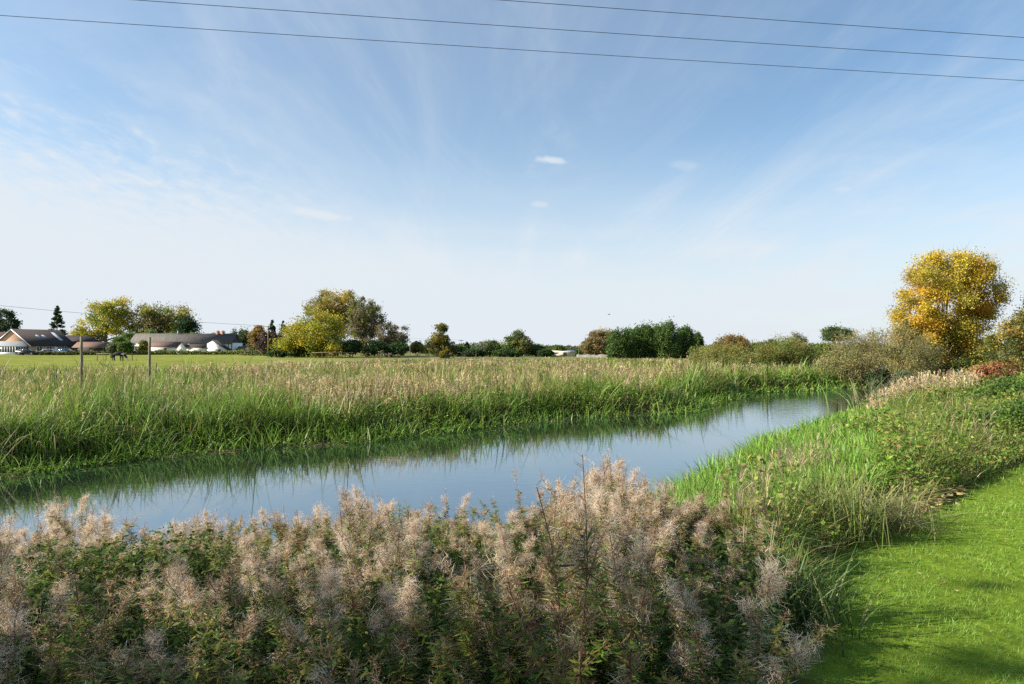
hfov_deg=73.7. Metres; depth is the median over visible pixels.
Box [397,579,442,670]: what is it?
willowherb
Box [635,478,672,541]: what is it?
willowherb
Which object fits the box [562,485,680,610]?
willowherb
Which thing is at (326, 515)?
willowherb
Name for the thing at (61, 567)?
willowherb
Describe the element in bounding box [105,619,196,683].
willowherb
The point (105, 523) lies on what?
willowherb
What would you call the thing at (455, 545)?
willowherb
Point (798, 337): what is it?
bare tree
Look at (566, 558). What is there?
willowherb
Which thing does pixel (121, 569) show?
willowherb
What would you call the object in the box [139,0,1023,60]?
overhead cable
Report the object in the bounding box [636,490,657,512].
willowherb
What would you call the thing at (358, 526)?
willowherb
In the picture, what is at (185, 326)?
holly tree
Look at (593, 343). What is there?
oak tree
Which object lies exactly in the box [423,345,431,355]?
field shrub
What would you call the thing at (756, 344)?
field tree
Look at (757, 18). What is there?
overhead cable
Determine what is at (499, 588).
willowherb
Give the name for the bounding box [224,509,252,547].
willowherb
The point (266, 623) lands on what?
willowherb
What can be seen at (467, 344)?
fir tree
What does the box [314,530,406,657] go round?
willowherb
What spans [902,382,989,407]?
bramble bush
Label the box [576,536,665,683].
willowherb
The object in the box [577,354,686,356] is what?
stone wall
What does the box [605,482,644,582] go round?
willowherb
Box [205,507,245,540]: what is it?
willowherb
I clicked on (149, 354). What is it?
fence post
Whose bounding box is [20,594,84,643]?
willowherb
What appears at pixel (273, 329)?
fir tree
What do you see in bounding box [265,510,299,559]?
willowherb
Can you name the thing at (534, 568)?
willowherb
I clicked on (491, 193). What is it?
sky
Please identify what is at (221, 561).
willowherb
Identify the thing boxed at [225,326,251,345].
cypress tree
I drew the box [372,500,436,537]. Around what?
willowherb
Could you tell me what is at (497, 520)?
willowherb
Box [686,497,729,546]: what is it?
willowherb
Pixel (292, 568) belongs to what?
willowherb
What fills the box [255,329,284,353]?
copper beech
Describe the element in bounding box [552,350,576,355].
pale shed
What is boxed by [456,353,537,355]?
garden hedge
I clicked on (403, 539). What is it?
willowherb
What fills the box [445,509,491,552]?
willowherb
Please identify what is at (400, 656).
willowherb
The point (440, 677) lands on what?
willowherb
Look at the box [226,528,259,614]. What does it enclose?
willowherb
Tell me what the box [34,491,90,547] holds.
willowherb
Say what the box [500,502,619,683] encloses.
willowherb
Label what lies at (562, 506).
willowherb
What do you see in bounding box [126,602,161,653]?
willowherb
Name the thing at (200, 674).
willowherb
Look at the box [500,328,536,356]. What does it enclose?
field tree
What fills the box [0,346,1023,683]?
ground
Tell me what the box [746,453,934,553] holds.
grass tussock
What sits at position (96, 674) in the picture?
willowherb
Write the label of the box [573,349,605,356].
garden hedge
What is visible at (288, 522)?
willowherb
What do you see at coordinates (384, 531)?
willowherb
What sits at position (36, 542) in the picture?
willowherb
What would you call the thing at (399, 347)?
dark shrub
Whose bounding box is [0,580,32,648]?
willowherb
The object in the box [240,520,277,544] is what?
willowherb
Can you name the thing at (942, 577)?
lawn grass
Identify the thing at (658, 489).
willowherb
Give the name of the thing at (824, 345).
field tree
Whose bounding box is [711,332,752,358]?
maple tree
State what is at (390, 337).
ash tree
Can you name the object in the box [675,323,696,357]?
cypress tree
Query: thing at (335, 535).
willowherb
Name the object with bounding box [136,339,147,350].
garden shrub
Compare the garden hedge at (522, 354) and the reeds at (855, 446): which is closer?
the reeds at (855, 446)
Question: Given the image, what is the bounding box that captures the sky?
[0,0,1023,345]
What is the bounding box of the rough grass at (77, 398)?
[0,343,1018,465]
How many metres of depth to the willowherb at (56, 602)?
3.38 m
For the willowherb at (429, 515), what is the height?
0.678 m
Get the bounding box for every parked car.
[15,349,38,354]
[57,349,72,351]
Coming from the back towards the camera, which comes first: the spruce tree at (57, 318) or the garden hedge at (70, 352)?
the spruce tree at (57, 318)
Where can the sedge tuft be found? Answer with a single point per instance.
(796, 599)
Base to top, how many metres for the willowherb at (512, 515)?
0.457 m
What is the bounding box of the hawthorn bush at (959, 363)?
[932,353,975,381]
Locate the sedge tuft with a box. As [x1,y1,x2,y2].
[692,513,940,656]
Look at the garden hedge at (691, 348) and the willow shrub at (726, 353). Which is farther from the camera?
the garden hedge at (691, 348)
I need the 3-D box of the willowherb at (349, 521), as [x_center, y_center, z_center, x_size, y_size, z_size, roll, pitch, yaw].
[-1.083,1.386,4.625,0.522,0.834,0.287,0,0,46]
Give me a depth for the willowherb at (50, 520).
6.45 m
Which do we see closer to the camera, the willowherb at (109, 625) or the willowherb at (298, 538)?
the willowherb at (109, 625)
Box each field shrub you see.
[409,340,426,355]
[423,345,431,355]
[450,344,464,355]
[549,345,567,350]
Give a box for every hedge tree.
[960,305,1023,377]
[1000,291,1023,362]
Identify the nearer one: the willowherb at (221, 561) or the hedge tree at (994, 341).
the willowherb at (221, 561)
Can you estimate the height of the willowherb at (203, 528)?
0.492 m
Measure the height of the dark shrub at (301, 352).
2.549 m
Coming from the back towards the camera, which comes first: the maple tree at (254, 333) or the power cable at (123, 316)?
the maple tree at (254, 333)
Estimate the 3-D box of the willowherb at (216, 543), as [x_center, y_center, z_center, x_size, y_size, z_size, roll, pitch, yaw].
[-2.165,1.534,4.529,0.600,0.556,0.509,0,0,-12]
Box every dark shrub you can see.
[266,347,288,357]
[287,346,309,357]
[339,337,362,357]
[362,339,388,357]
[384,340,411,357]
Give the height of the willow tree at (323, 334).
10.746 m
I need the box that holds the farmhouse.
[131,330,241,353]
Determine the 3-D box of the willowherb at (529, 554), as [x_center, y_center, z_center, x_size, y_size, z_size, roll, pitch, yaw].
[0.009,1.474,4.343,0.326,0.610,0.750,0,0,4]
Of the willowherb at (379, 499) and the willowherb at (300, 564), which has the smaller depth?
the willowherb at (300, 564)
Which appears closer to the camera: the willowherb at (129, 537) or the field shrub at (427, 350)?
the willowherb at (129, 537)
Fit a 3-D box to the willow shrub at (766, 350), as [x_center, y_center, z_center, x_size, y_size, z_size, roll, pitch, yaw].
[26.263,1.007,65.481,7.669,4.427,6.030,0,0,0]
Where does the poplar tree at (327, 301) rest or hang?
on the ground at (844, 670)
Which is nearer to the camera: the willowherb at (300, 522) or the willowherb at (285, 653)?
the willowherb at (285, 653)
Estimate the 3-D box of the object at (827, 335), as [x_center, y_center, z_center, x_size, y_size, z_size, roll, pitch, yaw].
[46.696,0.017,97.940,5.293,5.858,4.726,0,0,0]
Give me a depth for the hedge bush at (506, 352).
132.05 m
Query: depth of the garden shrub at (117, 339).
171.44 m
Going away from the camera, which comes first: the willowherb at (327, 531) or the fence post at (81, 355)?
the willowherb at (327, 531)
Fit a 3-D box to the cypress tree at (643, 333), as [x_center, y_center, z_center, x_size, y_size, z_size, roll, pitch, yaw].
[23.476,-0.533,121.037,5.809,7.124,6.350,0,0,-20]
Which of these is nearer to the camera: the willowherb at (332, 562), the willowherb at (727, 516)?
the willowherb at (332, 562)
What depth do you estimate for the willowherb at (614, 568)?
3.34 m
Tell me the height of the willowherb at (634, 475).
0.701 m
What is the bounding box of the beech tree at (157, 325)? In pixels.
[124,300,203,333]
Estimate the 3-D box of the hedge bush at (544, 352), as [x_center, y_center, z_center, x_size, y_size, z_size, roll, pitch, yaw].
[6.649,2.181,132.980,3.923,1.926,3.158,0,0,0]
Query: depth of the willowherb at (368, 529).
6.29 m
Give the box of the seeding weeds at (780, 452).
[704,396,997,567]
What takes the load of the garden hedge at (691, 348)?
on the ground at (844, 670)
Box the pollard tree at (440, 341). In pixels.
[424,322,459,357]
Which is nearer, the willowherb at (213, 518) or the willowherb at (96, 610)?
the willowherb at (96, 610)
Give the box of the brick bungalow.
[0,329,101,354]
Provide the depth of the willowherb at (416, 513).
5.61 m
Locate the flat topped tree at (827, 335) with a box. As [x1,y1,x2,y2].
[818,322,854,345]
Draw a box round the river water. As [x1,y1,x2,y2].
[0,386,888,556]
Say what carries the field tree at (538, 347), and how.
on the ground at (844, 670)
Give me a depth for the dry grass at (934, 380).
20.69 m
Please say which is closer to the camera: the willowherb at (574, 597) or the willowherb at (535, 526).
the willowherb at (574, 597)
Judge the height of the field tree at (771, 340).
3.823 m
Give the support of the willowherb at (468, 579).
on the ground at (844, 670)
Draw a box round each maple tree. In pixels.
[246,325,266,349]
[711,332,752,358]
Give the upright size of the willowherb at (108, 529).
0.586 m
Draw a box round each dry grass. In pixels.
[0,355,1004,420]
[861,368,982,410]
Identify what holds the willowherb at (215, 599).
on the ground at (844, 670)
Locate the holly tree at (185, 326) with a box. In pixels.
[169,313,203,333]
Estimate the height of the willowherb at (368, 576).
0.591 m
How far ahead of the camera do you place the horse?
97.84 m
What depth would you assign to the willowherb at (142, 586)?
3.83 m
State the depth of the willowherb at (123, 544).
6.25 m
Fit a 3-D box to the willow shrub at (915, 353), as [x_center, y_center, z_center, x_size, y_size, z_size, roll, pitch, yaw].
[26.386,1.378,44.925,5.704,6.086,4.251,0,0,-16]
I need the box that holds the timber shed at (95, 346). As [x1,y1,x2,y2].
[71,342,111,352]
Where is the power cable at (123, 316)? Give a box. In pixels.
[0,305,259,325]
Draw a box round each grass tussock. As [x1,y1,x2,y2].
[727,467,1014,544]
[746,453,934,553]
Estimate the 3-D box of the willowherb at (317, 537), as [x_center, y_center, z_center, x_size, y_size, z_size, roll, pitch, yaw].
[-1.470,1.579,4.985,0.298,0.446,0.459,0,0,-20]
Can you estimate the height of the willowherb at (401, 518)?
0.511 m
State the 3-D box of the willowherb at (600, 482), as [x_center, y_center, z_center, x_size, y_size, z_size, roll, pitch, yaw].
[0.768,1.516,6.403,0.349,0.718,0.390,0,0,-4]
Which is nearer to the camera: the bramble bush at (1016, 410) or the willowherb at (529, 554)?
the willowherb at (529, 554)
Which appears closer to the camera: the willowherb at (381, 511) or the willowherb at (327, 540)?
the willowherb at (327, 540)
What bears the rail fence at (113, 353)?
on the ground at (844, 670)
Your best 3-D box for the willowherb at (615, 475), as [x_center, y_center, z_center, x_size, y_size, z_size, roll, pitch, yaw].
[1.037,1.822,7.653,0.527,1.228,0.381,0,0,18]
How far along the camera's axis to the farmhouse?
181.66 m
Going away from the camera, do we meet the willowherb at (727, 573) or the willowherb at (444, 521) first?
the willowherb at (727, 573)
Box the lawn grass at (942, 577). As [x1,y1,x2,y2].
[794,459,1023,683]
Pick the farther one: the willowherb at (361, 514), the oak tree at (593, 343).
the oak tree at (593, 343)
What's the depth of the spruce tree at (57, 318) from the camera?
191.87 m
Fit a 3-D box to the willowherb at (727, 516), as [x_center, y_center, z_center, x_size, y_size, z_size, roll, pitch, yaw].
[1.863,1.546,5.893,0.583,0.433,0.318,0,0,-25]
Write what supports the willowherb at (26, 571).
on the ground at (844, 670)
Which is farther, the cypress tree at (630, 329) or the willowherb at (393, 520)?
the cypress tree at (630, 329)
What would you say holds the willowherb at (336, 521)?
on the ground at (844, 670)
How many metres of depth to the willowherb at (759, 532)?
5.17 m
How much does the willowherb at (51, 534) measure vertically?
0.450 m
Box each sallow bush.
[864,365,891,388]
[883,368,915,389]
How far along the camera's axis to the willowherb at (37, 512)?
7.08 m
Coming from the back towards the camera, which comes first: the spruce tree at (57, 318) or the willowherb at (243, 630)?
the spruce tree at (57, 318)
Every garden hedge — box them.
[33,350,108,354]
[126,349,246,354]
[238,348,292,356]
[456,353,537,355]
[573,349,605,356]
[687,345,832,360]
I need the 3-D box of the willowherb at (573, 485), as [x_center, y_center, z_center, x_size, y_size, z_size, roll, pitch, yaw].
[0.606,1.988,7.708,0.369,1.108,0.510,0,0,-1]
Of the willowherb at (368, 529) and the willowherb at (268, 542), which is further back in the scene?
the willowherb at (368, 529)
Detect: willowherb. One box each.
[0,513,9,542]
[0,522,14,563]
[0,536,74,683]
[0,538,72,644]
[0,551,36,624]
[0,574,36,683]
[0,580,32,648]
[0,603,16,661]
[1,561,20,577]
[3,513,45,560]
[3,529,73,584]
[3,536,91,587]
[5,570,45,606]
[9,525,78,558]
[12,503,58,545]
[14,521,62,576]
[18,569,145,683]
[18,591,103,683]
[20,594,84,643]
[25,583,134,683]
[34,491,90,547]
[37,514,144,616]
[37,529,125,594]
[38,498,120,570]
[40,495,96,553]
[43,572,159,639]
[48,500,92,561]
[57,584,134,678]
[65,572,151,616]
[88,504,124,559]
[88,549,138,589]
[92,581,168,620]
[95,513,140,572]
[99,527,147,549]
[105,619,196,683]
[111,544,158,575]
[117,560,236,646]
[119,517,160,567]
[120,541,180,601]
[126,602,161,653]
[131,531,223,607]
[132,521,173,571]
[132,645,183,681]
[137,545,198,657]
[138,516,199,559]
[141,609,353,683]
[155,535,201,586]
[161,550,260,587]
[161,566,263,682]
[163,591,238,683]
[164,518,179,553]
[173,509,205,555]
[181,523,214,576]
[182,558,250,662]
[190,510,217,560]
[204,513,243,567]
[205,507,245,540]
[207,568,358,683]
[217,537,295,581]
[223,519,255,561]
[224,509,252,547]
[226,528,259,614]
[226,635,319,683]
[236,522,275,566]
[239,546,265,600]
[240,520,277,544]
[240,530,299,638]
[248,507,271,546]
[255,602,318,670]
[260,537,360,630]
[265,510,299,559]
[270,544,312,605]
[274,511,310,543]
[275,554,348,683]
[276,515,317,542]
[278,554,359,611]
[280,505,310,537]
[285,510,328,556]
[291,507,330,555]
[302,521,326,587]
[304,516,339,559]
[305,546,443,683]
[306,516,334,555]
[306,533,358,577]
[309,508,373,554]
[310,501,343,536]
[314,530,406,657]
[316,491,392,538]
[331,506,422,683]
[332,483,378,591]
[334,508,378,560]
[338,516,378,535]
[338,536,393,618]
[340,520,401,558]
[348,484,384,573]
[361,495,390,539]
[371,507,427,603]
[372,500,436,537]
[372,595,466,683]
[376,491,404,535]
[385,518,425,558]
[388,509,427,546]
[389,508,430,538]
[389,537,433,598]
[393,527,459,578]
[395,500,415,536]
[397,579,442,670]
[401,500,431,542]
[401,576,614,683]
[407,498,451,536]
[419,503,464,537]
[423,501,432,527]
[424,638,452,683]
[426,583,474,626]
[430,517,461,551]
[430,553,478,603]
[431,488,470,528]
[431,520,469,560]
[438,533,505,682]
[443,514,523,566]
[444,572,530,683]
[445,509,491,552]
[448,506,475,531]
[460,576,512,657]
[461,513,494,549]
[470,493,524,527]
[472,529,514,587]
[474,553,556,679]
[475,503,535,558]
[477,450,664,683]
[490,507,549,541]
[493,523,538,625]
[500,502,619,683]
[500,540,564,604]
[511,466,549,523]
[512,515,604,683]
[518,503,563,550]
[525,562,565,638]
[528,488,585,521]
[532,490,571,540]
[533,528,601,682]
[535,484,591,551]
[538,471,595,545]
[539,479,583,584]
[553,485,589,581]
[554,469,579,513]
[555,470,649,549]
[556,477,592,533]
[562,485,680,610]
[571,507,635,641]
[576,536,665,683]
[580,467,606,526]
[585,454,646,563]
[586,455,622,518]
[590,557,691,661]
[596,463,639,531]
[599,515,665,679]
[603,448,629,512]
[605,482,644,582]
[612,453,650,528]
[615,489,667,587]
[622,489,694,592]
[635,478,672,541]
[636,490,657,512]
[636,517,679,563]
[641,479,690,546]
[646,571,712,639]
[650,650,759,683]
[652,480,687,533]
[655,548,827,683]
[659,526,715,588]
[665,643,716,682]
[676,547,774,658]
[684,497,729,533]
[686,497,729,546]
[689,550,747,596]
[690,515,716,563]
[691,559,739,620]
[693,490,725,534]
[694,496,722,529]
[698,495,751,544]
[703,557,799,637]
[711,609,839,683]
[717,512,761,548]
[723,531,795,619]
[728,524,763,584]
[733,497,773,528]
[740,516,780,570]
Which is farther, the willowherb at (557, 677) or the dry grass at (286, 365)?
the dry grass at (286, 365)
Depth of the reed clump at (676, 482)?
9.28 m
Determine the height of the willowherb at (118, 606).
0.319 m
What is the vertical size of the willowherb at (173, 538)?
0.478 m
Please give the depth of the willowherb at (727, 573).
4.30 m
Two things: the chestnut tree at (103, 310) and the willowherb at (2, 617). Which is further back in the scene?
the chestnut tree at (103, 310)
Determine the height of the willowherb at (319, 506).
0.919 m
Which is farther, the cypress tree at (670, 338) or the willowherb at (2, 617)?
the cypress tree at (670, 338)
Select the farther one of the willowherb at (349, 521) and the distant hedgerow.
the distant hedgerow
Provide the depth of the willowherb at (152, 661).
3.25 m
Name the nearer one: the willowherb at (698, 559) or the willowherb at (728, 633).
the willowherb at (728, 633)
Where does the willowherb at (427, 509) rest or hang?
on the ground at (844, 670)
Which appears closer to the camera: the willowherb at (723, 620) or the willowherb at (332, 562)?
the willowherb at (723, 620)
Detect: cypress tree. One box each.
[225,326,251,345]
[605,327,639,358]
[622,324,646,353]
[632,319,660,357]
[651,316,682,358]
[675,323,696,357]
[694,331,705,346]
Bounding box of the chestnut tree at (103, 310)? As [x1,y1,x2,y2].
[68,295,137,341]
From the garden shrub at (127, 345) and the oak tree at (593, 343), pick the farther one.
the garden shrub at (127, 345)
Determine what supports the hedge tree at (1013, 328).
on the ground at (844, 670)
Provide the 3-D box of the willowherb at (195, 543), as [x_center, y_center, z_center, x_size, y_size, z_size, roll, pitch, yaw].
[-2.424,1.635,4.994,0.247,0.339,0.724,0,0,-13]
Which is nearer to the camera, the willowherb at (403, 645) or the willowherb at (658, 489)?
the willowherb at (403, 645)
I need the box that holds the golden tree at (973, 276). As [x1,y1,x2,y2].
[883,240,1018,370]
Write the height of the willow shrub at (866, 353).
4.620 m
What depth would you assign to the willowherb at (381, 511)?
6.78 m
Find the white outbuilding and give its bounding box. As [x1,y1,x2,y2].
[236,346,256,349]
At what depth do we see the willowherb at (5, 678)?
2.65 m
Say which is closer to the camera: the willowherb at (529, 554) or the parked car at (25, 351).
the willowherb at (529, 554)
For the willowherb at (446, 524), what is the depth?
6.16 m
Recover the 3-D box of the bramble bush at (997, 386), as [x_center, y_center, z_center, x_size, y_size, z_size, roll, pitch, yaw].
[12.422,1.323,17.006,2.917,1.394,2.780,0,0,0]
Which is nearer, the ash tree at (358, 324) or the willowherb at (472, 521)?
the willowherb at (472, 521)
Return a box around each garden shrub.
[105,342,118,352]
[106,336,126,345]
[115,340,134,352]
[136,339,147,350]
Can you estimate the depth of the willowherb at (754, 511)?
5.95 m
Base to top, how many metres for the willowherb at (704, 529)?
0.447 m
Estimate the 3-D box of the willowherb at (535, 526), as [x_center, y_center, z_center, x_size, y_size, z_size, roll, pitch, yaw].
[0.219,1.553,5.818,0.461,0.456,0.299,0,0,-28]
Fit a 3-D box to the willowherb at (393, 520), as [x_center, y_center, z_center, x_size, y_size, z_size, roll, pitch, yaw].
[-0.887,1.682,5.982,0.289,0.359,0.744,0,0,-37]
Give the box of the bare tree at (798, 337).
[785,331,809,349]
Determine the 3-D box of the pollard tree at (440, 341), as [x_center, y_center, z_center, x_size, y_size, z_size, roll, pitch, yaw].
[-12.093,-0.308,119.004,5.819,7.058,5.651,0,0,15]
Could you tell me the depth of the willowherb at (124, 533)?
6.91 m
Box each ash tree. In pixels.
[344,295,388,356]
[374,321,411,356]
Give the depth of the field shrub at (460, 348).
139.33 m
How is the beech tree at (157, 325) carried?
on the ground at (844, 670)
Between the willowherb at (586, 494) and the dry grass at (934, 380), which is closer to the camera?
the willowherb at (586, 494)
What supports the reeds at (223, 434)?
on the ground at (844, 670)
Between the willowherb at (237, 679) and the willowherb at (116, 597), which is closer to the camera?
the willowherb at (237, 679)
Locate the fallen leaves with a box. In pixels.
[820,485,1023,645]
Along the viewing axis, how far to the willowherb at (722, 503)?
5.97 m
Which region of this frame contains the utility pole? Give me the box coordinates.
[263,326,272,356]
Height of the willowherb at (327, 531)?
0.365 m
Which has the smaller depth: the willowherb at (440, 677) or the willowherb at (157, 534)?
the willowherb at (440, 677)
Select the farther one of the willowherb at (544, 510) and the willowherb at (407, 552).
the willowherb at (544, 510)
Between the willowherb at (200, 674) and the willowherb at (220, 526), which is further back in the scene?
the willowherb at (220, 526)
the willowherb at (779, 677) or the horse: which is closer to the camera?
the willowherb at (779, 677)
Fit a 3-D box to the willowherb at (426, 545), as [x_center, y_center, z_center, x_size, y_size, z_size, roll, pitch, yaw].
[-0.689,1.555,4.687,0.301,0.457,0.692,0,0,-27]
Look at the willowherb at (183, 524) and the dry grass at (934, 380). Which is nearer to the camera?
the willowherb at (183, 524)
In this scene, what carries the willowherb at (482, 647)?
on the ground at (844, 670)
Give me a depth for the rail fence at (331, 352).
121.89 m
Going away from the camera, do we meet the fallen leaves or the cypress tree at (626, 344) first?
the fallen leaves
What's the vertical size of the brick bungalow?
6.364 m
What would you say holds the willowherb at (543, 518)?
on the ground at (844, 670)
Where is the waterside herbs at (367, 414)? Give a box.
[0,366,865,476]
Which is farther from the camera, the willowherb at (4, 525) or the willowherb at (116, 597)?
the willowherb at (4, 525)
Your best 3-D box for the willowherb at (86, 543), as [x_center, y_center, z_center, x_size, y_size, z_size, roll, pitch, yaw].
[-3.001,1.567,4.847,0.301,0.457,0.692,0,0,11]
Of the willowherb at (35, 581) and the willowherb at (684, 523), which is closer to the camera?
the willowherb at (35, 581)
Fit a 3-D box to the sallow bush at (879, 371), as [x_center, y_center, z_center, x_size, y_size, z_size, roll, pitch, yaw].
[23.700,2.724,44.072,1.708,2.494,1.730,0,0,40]
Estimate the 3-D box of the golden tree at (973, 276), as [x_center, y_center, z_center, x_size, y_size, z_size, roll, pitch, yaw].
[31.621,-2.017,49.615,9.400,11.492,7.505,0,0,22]
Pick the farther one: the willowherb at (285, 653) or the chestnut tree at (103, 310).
the chestnut tree at (103, 310)
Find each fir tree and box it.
[269,320,276,335]
[462,341,471,356]
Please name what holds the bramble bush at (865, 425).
on the ground at (844, 670)
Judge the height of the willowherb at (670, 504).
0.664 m
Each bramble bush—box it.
[858,417,923,430]
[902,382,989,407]
[934,404,1023,438]
[954,369,1023,404]
[980,393,1023,437]
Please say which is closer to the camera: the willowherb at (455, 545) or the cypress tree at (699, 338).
the willowherb at (455, 545)
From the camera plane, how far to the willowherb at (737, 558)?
4.36 m
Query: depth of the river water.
15.20 m
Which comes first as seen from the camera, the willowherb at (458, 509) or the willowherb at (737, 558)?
the willowherb at (737, 558)
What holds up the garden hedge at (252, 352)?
on the ground at (844, 670)
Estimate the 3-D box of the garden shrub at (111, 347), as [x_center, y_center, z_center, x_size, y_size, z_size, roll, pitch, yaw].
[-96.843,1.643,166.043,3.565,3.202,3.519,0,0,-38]
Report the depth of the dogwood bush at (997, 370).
25.77 m
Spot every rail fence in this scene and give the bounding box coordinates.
[97,353,132,359]
[312,352,351,352]
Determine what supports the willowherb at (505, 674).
on the ground at (844, 670)
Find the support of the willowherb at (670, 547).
on the ground at (844, 670)
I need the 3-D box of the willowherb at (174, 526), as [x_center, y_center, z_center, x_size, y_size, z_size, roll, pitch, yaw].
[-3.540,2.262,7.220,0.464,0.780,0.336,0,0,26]
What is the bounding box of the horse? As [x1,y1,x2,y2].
[110,351,128,360]
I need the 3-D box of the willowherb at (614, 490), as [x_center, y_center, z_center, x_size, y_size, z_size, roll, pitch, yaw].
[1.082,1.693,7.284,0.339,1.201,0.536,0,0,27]
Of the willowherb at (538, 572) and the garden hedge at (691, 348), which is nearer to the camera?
the willowherb at (538, 572)
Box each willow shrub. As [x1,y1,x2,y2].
[685,336,762,368]
[751,329,823,366]
[809,324,908,385]
[871,321,951,387]
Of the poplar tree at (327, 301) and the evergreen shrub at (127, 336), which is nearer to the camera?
the poplar tree at (327, 301)
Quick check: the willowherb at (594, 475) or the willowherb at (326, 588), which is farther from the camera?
the willowherb at (594, 475)
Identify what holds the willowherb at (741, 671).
on the ground at (844, 670)
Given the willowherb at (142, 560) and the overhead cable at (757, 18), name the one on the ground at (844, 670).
the willowherb at (142, 560)
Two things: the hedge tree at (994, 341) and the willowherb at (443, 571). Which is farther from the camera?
the hedge tree at (994, 341)
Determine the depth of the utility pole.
130.95 m
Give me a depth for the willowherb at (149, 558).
4.77 m
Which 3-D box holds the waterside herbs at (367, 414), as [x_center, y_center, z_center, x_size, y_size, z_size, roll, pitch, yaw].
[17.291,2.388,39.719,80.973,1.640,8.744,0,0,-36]
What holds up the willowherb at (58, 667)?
on the ground at (844, 670)
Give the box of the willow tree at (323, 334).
[264,304,354,357]
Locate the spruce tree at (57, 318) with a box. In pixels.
[48,305,67,335]
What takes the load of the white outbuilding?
on the ground at (844, 670)
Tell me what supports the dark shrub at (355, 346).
on the ground at (844, 670)
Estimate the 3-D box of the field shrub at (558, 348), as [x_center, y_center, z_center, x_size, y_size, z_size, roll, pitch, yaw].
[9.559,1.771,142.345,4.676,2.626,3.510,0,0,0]
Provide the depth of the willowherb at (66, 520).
5.90 m
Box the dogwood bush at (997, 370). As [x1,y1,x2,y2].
[965,358,1018,382]
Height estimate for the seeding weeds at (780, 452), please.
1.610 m
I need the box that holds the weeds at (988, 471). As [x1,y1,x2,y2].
[664,370,1023,600]
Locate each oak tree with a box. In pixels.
[0,308,22,331]
[577,328,612,354]
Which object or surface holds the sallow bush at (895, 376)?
on the ground at (844, 670)
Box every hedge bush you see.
[461,348,473,356]
[468,348,486,356]
[492,347,518,356]
[537,348,555,356]
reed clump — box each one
[651,461,722,505]
[798,368,915,414]
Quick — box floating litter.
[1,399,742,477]
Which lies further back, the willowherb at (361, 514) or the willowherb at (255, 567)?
the willowherb at (361, 514)
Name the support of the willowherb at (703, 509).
on the ground at (844, 670)
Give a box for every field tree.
[475,338,501,356]
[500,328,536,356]
[527,343,545,356]
[750,339,771,347]
[764,338,776,346]
[813,341,841,356]
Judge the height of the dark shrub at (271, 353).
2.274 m
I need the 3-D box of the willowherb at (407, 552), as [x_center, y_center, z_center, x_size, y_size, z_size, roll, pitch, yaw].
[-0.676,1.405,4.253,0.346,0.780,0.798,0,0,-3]
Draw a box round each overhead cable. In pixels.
[0,15,1023,80]
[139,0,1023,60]
[503,0,1023,37]
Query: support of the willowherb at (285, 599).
on the ground at (844, 670)
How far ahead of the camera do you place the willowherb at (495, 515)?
7.06 m
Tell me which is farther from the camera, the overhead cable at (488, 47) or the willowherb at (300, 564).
the overhead cable at (488, 47)
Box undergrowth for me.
[0,512,796,683]
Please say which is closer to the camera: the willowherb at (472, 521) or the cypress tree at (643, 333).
the willowherb at (472, 521)
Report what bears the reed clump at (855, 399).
on the ground at (844, 670)
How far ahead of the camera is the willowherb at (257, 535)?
6.46 m
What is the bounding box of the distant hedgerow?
[321,341,1015,351]
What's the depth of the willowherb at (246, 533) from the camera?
5.71 m
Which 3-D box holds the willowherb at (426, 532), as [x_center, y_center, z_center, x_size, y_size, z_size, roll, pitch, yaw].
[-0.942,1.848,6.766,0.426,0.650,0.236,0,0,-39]
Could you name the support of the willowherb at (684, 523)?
on the ground at (844, 670)
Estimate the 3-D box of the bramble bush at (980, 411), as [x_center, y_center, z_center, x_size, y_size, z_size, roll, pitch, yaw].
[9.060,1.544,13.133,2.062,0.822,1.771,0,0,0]
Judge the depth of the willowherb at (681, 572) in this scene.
3.69 m
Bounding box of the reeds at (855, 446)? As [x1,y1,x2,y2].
[632,403,955,535]
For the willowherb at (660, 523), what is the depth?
4.50 m
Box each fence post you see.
[80,336,82,384]
[148,337,150,382]
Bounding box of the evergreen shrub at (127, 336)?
[117,331,133,352]
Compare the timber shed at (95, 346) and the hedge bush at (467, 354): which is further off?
the timber shed at (95, 346)
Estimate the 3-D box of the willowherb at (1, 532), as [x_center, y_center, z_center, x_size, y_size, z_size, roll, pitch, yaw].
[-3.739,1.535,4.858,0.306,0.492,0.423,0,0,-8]
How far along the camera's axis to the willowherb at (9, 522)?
6.16 m
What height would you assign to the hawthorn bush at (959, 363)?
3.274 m
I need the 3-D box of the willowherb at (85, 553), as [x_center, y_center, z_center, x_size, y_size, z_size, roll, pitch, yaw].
[-2.677,1.480,4.408,0.523,0.628,0.616,0,0,16]
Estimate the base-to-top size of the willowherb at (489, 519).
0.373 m
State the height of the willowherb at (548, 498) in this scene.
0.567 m
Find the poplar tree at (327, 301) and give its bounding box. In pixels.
[300,287,368,355]
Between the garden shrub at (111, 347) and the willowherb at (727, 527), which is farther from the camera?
the garden shrub at (111, 347)
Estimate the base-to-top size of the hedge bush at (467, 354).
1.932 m
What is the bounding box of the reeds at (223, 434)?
[0,369,869,478]
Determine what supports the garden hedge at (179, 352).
on the ground at (844, 670)
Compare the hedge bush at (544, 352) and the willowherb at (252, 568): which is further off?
the hedge bush at (544, 352)
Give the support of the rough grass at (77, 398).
on the ground at (844, 670)
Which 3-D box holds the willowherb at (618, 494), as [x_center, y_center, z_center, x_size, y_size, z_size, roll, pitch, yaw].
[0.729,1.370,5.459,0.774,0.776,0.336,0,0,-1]
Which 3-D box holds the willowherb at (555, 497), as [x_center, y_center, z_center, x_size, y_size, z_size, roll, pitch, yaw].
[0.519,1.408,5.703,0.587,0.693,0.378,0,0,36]

